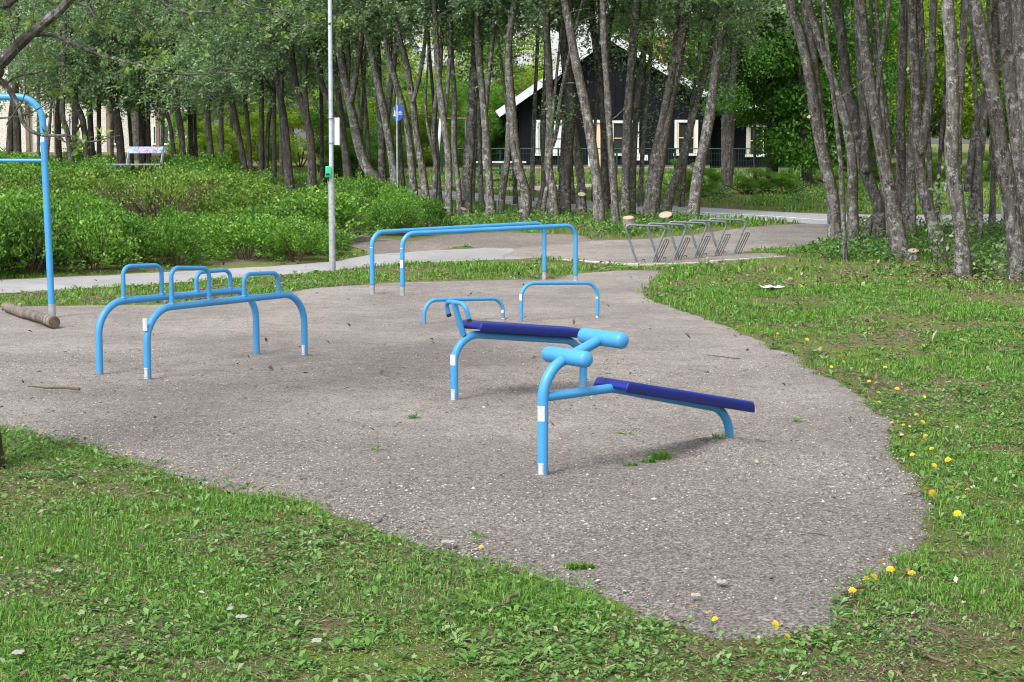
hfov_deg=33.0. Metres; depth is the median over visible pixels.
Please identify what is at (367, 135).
tree
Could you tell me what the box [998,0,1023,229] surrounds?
tree
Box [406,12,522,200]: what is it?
tree
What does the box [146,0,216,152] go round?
leafy tree
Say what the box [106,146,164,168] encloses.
park bench
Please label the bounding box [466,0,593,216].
tree
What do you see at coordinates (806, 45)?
tree
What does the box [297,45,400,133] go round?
leafy tree
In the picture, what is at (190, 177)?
shrub
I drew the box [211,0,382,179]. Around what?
tree
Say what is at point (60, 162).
shrub
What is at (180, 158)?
shrub
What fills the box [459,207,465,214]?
tree stump
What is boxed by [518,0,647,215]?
tree
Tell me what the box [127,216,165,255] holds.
shrub
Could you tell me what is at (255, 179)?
shrub
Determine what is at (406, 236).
parallel bar
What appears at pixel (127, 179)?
shrub
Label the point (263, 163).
tree
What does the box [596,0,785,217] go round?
tree
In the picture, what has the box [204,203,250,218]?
shrub
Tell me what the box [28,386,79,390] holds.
stick
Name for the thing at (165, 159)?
shrub
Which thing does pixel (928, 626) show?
stick
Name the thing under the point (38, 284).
path
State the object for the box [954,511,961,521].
dandelion
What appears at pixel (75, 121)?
leafy tree
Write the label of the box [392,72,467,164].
bush
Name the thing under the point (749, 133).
window
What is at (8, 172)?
shrub
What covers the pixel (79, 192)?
shrub
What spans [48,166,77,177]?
shrub
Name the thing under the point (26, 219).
shrub
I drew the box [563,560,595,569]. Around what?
weed tuft
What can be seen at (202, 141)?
bush
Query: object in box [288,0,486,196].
tree
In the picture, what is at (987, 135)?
leafy tree
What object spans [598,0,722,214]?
tree
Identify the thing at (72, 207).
shrub
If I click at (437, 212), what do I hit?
shrub
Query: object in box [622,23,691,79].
house
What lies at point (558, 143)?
window
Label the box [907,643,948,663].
stick
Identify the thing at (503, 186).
tree
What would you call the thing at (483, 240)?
side path
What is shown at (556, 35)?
sky
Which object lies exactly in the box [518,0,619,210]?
tree
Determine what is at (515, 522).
pebbles
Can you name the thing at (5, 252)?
shrub
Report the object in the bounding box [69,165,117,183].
shrub
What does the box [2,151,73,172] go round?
shrub
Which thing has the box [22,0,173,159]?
tree
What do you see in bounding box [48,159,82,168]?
shrub
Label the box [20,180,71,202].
shrub
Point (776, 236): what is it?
gravel path
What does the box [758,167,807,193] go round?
bush
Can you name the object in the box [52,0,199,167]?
tree
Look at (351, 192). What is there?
shrub
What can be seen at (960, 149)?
tree
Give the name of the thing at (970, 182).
tree
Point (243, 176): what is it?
shrub
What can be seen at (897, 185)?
tree
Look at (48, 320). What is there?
log
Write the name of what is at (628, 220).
tree stump
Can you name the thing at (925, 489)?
stick
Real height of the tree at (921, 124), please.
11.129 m
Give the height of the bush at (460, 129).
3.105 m
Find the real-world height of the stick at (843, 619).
0.016 m
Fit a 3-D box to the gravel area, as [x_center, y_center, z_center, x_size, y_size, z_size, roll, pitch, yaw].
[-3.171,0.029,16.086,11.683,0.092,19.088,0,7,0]
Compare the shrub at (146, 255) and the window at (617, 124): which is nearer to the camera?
the shrub at (146, 255)
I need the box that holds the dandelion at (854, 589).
[848,587,855,600]
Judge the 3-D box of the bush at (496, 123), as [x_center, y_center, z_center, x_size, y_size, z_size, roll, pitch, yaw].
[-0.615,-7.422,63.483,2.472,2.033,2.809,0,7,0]
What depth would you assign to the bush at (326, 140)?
49.39 m
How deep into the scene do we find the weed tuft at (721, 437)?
10.72 m
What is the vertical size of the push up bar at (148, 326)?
1.029 m
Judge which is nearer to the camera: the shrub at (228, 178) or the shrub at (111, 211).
the shrub at (111, 211)
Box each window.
[152,125,155,144]
[160,126,168,144]
[535,120,561,155]
[612,120,639,155]
[673,120,697,155]
[745,124,779,156]
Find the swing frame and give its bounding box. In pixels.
[437,118,484,170]
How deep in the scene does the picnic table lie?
50.88 m
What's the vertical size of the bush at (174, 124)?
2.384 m
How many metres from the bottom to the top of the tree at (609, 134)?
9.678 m
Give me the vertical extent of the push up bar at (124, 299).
1.023 m
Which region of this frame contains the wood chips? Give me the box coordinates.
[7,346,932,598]
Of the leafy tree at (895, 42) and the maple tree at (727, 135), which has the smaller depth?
the maple tree at (727, 135)
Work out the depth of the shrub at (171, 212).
29.91 m
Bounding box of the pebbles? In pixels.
[0,346,937,601]
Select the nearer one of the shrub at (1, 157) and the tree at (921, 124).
the tree at (921, 124)
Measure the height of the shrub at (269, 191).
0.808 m
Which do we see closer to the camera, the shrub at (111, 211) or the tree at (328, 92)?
the shrub at (111, 211)
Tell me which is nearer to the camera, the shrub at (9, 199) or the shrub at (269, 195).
the shrub at (9, 199)
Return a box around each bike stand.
[625,224,668,261]
[646,222,689,259]
[667,221,710,257]
[688,219,730,255]
[708,218,749,253]
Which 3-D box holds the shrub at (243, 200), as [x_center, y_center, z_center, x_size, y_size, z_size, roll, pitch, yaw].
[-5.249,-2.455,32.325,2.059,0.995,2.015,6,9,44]
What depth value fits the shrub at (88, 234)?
25.12 m
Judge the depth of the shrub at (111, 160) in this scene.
48.21 m
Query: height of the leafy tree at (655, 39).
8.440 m
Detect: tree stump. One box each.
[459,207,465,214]
[577,192,586,215]
[623,216,634,231]
[658,211,672,222]
[907,248,919,260]
[990,263,1006,274]
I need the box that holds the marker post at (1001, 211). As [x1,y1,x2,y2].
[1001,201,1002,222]
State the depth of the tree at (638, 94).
37.14 m
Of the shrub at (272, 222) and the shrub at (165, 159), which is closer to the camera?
the shrub at (272, 222)
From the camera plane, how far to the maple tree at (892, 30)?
50.20 m
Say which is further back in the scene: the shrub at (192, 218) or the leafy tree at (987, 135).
the leafy tree at (987, 135)
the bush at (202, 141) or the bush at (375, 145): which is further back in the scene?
the bush at (202, 141)
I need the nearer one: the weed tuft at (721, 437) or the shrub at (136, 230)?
the weed tuft at (721, 437)
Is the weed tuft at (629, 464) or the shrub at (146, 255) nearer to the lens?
the weed tuft at (629, 464)
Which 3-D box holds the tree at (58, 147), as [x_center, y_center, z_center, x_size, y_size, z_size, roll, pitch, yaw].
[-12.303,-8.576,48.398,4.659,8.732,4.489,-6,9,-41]
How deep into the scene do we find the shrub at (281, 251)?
27.98 m
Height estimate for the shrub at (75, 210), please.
1.118 m
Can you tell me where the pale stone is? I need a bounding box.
[440,540,455,542]
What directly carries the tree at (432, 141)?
on the ground at (310, 258)
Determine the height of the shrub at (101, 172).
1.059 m
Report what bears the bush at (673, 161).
on the ground at (310, 258)
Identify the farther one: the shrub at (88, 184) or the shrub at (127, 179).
the shrub at (127, 179)
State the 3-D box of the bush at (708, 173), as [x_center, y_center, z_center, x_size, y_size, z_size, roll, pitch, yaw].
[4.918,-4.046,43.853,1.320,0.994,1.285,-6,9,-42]
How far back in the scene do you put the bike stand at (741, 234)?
28.17 m
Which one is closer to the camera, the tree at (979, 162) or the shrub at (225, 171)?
the tree at (979, 162)
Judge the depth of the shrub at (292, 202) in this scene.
30.17 m
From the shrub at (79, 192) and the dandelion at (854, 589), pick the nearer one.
the dandelion at (854, 589)
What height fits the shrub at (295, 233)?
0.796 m
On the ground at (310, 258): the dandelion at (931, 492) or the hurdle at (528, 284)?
the dandelion at (931, 492)
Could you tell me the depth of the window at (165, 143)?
77.41 m
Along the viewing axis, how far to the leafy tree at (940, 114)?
71.41 m
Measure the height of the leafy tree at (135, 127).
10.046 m
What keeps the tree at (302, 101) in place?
on the ground at (310, 258)
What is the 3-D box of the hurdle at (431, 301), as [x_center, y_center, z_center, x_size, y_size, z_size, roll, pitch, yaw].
[-0.510,-0.280,18.469,1.062,0.402,0.042,-5,8,-36]
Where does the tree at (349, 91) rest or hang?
on the ground at (310, 258)
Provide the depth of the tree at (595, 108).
41.34 m
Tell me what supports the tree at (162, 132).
on the ground at (310, 258)
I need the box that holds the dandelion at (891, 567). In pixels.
[886,566,893,575]
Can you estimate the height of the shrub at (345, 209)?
1.101 m
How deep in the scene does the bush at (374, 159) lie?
49.28 m
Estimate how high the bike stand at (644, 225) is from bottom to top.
0.656 m
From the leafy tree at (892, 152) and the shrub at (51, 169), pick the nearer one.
the shrub at (51, 169)
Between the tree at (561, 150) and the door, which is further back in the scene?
the door
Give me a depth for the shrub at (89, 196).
31.30 m
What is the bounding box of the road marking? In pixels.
[452,195,1000,220]
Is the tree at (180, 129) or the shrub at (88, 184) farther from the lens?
the tree at (180, 129)
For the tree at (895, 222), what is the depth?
26.98 m
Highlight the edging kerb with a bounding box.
[557,256,786,265]
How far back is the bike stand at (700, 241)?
27.48 m
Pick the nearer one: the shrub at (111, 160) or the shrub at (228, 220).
the shrub at (228, 220)
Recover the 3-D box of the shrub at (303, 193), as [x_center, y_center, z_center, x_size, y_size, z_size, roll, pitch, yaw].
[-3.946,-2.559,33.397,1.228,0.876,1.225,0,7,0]
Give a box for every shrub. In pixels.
[0,149,27,158]
[0,151,25,162]
[0,162,41,174]
[0,165,35,180]
[0,166,70,192]
[0,170,32,185]
[0,181,22,194]
[0,186,70,271]
[0,190,62,271]
[0,199,86,275]
[0,228,29,273]
[1,181,65,204]
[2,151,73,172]
[3,152,36,164]
[7,165,41,177]
[15,196,98,267]
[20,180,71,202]
[23,166,85,191]
[24,164,63,174]
[41,166,89,181]
[48,146,96,160]
[48,157,74,165]
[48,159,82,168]
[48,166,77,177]
[49,167,121,197]
[50,201,91,259]
[52,189,122,216]
[52,207,147,271]
[55,188,128,212]
[58,188,101,197]
[63,155,130,175]
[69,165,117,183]
[69,204,148,262]
[72,160,123,178]
[74,153,135,171]
[74,154,133,174]
[78,164,132,188]
[84,164,175,215]
[92,212,165,265]
[95,198,143,219]
[98,162,193,210]
[105,167,207,222]
[114,165,214,217]
[115,175,145,184]
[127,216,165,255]
[132,153,170,173]
[134,214,216,266]
[135,222,203,261]
[139,162,223,214]
[142,204,193,224]
[144,152,207,175]
[146,167,227,209]
[153,159,215,180]
[154,210,203,225]
[168,159,214,172]
[169,212,226,247]
[179,214,250,256]
[181,169,219,185]
[183,150,242,173]
[184,183,269,222]
[190,166,256,197]
[198,214,283,260]
[200,211,225,222]
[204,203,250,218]
[210,187,240,210]
[212,212,246,227]
[215,169,230,174]
[218,171,254,186]
[219,166,255,175]
[222,213,289,252]
[229,167,291,188]
[229,201,315,245]
[232,173,293,191]
[235,194,341,225]
[242,184,288,192]
[245,181,290,192]
[246,185,299,207]
[252,185,293,197]
[255,215,339,263]
[257,235,316,255]
[261,187,351,231]
[265,182,388,242]
[286,221,358,255]
[290,188,325,199]
[298,218,349,250]
[316,174,357,193]
[320,177,367,197]
[339,187,373,217]
[347,192,380,229]
[350,179,369,193]
[350,179,393,202]
[351,170,380,188]
[354,198,403,234]
[370,177,399,187]
[373,196,427,237]
[374,183,422,218]
[377,186,430,227]
[408,194,459,227]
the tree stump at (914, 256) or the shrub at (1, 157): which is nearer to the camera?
the tree stump at (914, 256)
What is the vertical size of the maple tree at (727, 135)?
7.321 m
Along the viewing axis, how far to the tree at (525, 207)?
35.79 m
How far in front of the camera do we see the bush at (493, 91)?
65.19 m
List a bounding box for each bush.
[155,110,218,159]
[175,117,244,164]
[200,100,264,165]
[226,89,306,170]
[252,90,335,166]
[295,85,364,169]
[304,128,372,182]
[318,128,398,179]
[327,103,377,164]
[337,117,407,177]
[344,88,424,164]
[384,67,438,165]
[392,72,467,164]
[427,82,493,165]
[460,73,518,160]
[476,111,518,163]
[488,101,518,160]
[489,70,533,152]
[663,158,711,191]
[678,163,735,196]
[724,167,774,193]
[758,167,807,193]
[817,166,864,190]
[858,152,896,182]
[895,146,944,179]
[934,152,986,183]
[982,150,997,181]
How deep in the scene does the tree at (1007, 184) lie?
23.63 m
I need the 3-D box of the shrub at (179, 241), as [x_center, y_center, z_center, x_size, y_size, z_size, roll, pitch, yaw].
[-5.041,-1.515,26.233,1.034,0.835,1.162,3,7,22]
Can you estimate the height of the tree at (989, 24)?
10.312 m
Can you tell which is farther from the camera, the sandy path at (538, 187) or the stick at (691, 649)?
the sandy path at (538, 187)
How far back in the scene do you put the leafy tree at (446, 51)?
76.62 m
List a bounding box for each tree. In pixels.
[0,0,53,56]
[0,0,105,155]
[0,0,109,155]
[0,0,150,159]
[0,0,167,163]
[0,0,346,469]
[1,4,122,154]
[9,0,132,162]
[20,0,218,171]
[20,1,113,148]
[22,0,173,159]
[27,1,162,156]
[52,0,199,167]
[52,0,254,172]
[72,0,253,159]
[84,0,270,158]
[92,0,176,159]
[93,0,203,160]
[100,0,317,172]
[122,0,355,184]
[135,0,323,164]
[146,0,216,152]
[161,0,269,157]
[161,0,402,191]
[170,0,369,190]
[200,7,302,154]
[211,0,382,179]
[212,37,256,129]
[236,0,370,174]
[243,2,433,189]
[249,3,335,137]
[252,0,482,184]
[253,0,391,179]
[256,31,393,156]
[266,0,505,185]
[267,13,394,162]
[269,0,429,183]
[282,7,430,190]
[284,31,418,123]
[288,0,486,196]
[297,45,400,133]
[298,0,520,209]
[299,0,467,203]
[319,0,555,212]
[345,0,490,215]
[347,2,432,178]
[349,0,530,201]
[350,42,429,130]
[398,19,489,116]
[402,0,599,215]
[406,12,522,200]
[414,0,570,213]
[424,0,611,212]
[428,7,526,110]
[445,0,523,205]
[452,0,599,219]
[460,1,596,200]
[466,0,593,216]
[481,13,534,203]
[485,32,556,94]
[496,1,665,200]
[498,0,625,203]
[502,0,641,206]
[514,0,662,203]
[516,2,629,207]
[517,65,555,119]
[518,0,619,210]
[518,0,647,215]
[527,0,605,223]
[541,0,736,213]
[573,0,692,206]
[575,0,644,209]
[576,0,653,222]
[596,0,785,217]
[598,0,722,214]
[607,1,668,61]
[610,0,789,211]
[617,0,853,218]
[653,3,708,89]
[671,0,771,206]
[682,0,780,187]
[686,0,853,184]
[736,0,896,185]
[751,29,756,178]
[774,0,907,178]
[785,0,841,246]
[804,0,860,247]
[815,0,907,95]
[819,0,942,172]
[821,0,887,261]
[830,0,891,242]
[851,2,932,156]
[854,0,908,260]
[866,0,987,138]
[875,0,889,249]
[887,64,926,202]
[896,0,921,241]
[906,0,945,261]
[906,0,1002,141]
[919,0,932,243]
[925,1,981,155]
[928,0,975,242]
[935,66,945,221]
[936,0,1009,166]
[941,0,972,276]
[954,5,1000,234]
[963,0,998,227]
[966,0,1008,140]
[967,0,1023,281]
[969,11,999,250]
[986,0,1005,241]
[990,0,996,236]
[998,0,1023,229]
[1011,0,1023,190]
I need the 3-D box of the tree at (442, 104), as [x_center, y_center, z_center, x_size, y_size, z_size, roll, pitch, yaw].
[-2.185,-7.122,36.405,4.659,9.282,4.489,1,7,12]
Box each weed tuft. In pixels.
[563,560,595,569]
[623,460,636,465]
[640,456,655,462]
[641,449,676,459]
[711,432,726,438]
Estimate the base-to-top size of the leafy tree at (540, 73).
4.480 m
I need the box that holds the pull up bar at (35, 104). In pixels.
[0,94,55,315]
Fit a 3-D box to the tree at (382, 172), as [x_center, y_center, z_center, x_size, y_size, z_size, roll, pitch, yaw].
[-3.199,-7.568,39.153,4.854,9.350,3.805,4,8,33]
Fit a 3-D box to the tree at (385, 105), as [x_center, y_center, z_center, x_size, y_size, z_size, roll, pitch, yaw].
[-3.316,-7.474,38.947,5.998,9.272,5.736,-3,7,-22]
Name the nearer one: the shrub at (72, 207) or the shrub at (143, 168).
the shrub at (72, 207)
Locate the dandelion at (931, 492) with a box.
[928,490,934,499]
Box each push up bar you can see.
[95,263,259,374]
[142,266,307,378]
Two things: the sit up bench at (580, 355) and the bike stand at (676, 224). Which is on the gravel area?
the sit up bench at (580, 355)
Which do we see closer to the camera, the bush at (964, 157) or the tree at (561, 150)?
the tree at (561, 150)
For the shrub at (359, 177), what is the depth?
38.62 m
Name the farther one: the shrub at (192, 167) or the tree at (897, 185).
the shrub at (192, 167)
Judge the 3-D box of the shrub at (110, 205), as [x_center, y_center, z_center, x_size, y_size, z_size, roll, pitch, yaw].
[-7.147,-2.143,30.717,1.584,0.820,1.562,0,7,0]
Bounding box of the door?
[588,120,600,165]
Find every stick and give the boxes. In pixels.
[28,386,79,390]
[492,592,518,611]
[686,643,708,658]
[708,355,740,358]
[837,615,856,625]
[840,584,864,592]
[904,484,943,494]
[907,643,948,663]
[924,618,960,643]
[960,637,999,639]
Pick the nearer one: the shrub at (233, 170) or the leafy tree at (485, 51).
the shrub at (233, 170)
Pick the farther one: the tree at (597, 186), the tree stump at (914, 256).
the tree at (597, 186)
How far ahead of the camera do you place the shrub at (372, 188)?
35.03 m
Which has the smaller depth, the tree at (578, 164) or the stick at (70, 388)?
the stick at (70, 388)
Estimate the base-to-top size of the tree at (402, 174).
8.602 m
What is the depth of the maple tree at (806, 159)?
47.46 m
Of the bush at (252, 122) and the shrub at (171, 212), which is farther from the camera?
the bush at (252, 122)
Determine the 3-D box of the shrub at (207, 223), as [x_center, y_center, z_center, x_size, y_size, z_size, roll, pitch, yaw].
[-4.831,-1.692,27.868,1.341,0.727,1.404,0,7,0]
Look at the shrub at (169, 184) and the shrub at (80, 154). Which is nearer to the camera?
the shrub at (169, 184)
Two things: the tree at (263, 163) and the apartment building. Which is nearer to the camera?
the tree at (263, 163)
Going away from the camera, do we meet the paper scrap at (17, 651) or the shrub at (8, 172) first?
the paper scrap at (17, 651)
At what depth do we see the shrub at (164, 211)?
30.16 m
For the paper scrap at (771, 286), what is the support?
on the ground at (310, 258)
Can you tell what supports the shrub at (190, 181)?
on the ground at (310, 258)
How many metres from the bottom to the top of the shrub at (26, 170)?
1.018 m
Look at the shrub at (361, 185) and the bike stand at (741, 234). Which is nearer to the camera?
the bike stand at (741, 234)
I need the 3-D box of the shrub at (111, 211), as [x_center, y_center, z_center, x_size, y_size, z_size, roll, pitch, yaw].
[-6.259,-1.649,26.815,1.473,0.954,1.404,0,7,0]
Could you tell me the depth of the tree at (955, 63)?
24.15 m
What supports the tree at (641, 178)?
on the ground at (310, 258)
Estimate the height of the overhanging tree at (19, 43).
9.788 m
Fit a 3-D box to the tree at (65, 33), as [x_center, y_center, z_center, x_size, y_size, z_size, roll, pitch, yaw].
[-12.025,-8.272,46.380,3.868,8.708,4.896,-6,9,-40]
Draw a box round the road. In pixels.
[406,189,1000,225]
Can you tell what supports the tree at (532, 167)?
on the ground at (310, 258)
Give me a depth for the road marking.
37.25 m
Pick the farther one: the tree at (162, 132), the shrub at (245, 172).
the tree at (162, 132)
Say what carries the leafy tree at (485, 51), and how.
on the ground at (310, 258)
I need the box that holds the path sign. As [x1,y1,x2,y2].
[393,97,402,183]
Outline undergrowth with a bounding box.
[439,177,1023,279]
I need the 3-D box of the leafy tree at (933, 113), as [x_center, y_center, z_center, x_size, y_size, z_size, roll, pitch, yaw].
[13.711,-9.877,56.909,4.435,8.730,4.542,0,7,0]
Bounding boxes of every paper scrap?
[11,649,23,653]
[310,638,322,642]
[760,285,783,287]
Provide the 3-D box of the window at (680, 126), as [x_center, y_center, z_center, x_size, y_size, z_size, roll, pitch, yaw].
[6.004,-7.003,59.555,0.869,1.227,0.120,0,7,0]
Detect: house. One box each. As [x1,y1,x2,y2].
[496,35,836,167]
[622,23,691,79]
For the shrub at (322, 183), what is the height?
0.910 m
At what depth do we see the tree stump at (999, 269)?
24.73 m
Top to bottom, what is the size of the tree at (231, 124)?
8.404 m
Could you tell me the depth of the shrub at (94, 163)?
42.57 m
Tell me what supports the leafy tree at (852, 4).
on the ground at (310, 258)
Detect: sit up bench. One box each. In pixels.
[445,299,586,399]
[537,328,754,474]
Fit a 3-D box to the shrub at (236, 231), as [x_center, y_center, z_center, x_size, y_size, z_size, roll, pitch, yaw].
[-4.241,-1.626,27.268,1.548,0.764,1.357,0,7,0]
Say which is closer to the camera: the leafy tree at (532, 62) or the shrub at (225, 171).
the shrub at (225, 171)
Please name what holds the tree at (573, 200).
on the ground at (310, 258)
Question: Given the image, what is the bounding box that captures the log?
[1,302,59,327]
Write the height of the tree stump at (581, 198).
0.672 m
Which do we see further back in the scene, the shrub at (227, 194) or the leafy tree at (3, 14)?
the leafy tree at (3, 14)
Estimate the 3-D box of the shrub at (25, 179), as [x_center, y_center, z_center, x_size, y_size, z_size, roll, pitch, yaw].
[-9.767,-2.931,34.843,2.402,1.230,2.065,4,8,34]
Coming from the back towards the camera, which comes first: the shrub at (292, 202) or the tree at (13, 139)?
the tree at (13, 139)
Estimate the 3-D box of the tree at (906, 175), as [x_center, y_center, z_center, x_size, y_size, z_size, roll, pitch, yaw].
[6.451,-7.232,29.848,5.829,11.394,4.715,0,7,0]
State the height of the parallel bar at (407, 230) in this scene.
0.961 m
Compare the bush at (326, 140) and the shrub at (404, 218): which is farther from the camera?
the bush at (326, 140)
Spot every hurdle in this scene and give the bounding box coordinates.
[422,297,504,323]
[519,281,598,321]
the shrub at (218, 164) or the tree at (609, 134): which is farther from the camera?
the shrub at (218, 164)
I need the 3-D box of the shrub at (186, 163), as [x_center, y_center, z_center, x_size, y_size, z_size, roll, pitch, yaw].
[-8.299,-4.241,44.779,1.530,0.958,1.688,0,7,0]
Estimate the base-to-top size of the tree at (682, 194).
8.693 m
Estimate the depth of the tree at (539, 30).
40.36 m
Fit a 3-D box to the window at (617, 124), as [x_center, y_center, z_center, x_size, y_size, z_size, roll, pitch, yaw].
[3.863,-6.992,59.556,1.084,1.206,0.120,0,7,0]
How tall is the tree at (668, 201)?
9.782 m
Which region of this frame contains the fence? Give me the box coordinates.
[441,148,895,174]
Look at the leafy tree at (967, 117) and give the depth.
55.35 m
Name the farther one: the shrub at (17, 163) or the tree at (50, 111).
the tree at (50, 111)
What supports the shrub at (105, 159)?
on the ground at (310, 258)
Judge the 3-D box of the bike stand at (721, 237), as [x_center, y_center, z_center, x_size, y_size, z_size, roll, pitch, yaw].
[3.174,-1.634,27.858,0.692,0.656,0.082,0,7,0]
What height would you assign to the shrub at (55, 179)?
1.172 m
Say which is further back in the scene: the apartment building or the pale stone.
the apartment building
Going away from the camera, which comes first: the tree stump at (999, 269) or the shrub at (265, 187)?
the tree stump at (999, 269)
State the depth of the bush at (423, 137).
61.27 m
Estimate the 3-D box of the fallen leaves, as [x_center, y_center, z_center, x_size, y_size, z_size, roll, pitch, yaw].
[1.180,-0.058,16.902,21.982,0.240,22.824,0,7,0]
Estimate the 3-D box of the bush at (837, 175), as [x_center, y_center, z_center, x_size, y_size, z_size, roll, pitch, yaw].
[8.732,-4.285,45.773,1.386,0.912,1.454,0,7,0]
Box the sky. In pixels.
[1,0,1008,143]
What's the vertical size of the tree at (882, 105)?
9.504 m
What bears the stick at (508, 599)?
on the ground at (310, 258)
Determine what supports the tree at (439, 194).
on the ground at (310, 258)
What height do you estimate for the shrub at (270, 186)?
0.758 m
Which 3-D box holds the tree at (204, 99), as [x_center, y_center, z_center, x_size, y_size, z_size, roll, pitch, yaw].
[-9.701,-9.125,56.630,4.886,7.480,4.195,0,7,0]
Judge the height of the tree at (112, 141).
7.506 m
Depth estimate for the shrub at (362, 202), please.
33.10 m
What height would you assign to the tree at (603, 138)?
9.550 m
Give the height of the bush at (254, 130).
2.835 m
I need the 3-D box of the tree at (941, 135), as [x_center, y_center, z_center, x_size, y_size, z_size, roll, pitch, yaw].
[8.012,-6.680,31.113,4.457,9.966,4.147,0,7,0]
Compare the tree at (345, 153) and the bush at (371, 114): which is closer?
the tree at (345, 153)
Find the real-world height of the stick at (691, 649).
0.017 m
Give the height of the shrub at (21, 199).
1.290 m
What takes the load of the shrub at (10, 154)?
on the ground at (310, 258)
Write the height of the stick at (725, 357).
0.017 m
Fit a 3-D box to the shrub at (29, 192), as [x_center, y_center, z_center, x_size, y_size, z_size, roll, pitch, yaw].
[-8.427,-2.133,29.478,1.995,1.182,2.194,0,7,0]
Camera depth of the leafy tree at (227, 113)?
68.06 m
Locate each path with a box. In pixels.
[0,248,531,292]
[347,232,595,253]
[418,184,591,190]
[502,224,846,263]
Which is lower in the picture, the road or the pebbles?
the pebbles
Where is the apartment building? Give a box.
[0,23,224,151]
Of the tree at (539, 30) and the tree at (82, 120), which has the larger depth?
the tree at (82, 120)
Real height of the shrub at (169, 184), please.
1.354 m
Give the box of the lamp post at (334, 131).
[325,0,339,271]
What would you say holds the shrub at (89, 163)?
on the ground at (310, 258)
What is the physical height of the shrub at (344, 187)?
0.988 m
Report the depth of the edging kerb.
26.77 m
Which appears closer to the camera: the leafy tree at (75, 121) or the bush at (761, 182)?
the bush at (761, 182)
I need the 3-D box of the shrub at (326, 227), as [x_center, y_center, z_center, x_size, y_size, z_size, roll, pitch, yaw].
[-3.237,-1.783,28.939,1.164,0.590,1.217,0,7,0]
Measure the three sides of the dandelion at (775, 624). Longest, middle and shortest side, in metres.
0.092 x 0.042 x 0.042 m
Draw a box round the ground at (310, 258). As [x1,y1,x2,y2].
[0,144,1023,681]
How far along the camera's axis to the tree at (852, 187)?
28.98 m
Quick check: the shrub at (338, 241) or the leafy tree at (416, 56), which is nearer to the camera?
the shrub at (338, 241)
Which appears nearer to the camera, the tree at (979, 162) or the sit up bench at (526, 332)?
the sit up bench at (526, 332)
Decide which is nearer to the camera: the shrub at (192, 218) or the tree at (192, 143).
the shrub at (192, 218)
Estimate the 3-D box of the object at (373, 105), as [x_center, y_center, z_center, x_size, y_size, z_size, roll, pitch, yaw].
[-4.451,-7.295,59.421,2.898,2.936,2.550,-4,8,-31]
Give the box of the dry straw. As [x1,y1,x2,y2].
[0,265,1023,681]
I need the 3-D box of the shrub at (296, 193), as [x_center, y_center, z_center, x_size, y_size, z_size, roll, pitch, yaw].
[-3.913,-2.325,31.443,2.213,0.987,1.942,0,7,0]
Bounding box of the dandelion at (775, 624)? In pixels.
[758,619,778,628]
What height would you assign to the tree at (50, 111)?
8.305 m
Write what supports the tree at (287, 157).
on the ground at (310, 258)
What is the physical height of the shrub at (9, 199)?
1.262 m
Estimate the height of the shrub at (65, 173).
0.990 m
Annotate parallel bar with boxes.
[370,221,546,293]
[400,223,577,295]
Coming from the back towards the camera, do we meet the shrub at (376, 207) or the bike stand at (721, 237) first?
the shrub at (376, 207)
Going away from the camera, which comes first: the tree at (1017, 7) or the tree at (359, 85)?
the tree at (1017, 7)
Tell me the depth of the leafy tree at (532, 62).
76.74 m
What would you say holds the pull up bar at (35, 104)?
on the gravel area
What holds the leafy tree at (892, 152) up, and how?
on the ground at (310, 258)
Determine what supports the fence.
on the ground at (310, 258)
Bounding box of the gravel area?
[0,270,934,639]
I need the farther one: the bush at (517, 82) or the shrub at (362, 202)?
the bush at (517, 82)
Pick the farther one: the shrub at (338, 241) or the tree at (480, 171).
the tree at (480, 171)
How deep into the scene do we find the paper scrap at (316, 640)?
6.50 m
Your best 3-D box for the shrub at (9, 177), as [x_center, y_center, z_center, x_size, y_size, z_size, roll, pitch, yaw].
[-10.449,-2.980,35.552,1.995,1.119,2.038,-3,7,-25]
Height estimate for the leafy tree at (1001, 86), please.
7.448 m
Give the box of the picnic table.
[476,161,525,170]
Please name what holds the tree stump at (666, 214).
on the ground at (310, 258)
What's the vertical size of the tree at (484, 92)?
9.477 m
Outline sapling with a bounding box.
[925,157,1007,274]
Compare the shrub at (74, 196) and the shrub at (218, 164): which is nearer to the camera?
the shrub at (74, 196)
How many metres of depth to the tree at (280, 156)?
54.98 m
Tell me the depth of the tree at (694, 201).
35.88 m
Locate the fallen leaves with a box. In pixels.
[0,256,1023,681]
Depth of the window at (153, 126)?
77.39 m
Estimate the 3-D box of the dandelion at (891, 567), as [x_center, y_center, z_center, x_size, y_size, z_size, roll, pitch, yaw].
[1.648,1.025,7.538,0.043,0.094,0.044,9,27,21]
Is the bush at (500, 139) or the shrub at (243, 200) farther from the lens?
the bush at (500, 139)
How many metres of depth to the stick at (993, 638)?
6.55 m
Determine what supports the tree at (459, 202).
on the ground at (310, 258)
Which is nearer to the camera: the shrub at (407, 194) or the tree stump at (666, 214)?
the shrub at (407, 194)
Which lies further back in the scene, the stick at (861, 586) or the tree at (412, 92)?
the tree at (412, 92)
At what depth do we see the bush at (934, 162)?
50.66 m
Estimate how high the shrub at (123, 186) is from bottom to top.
1.354 m

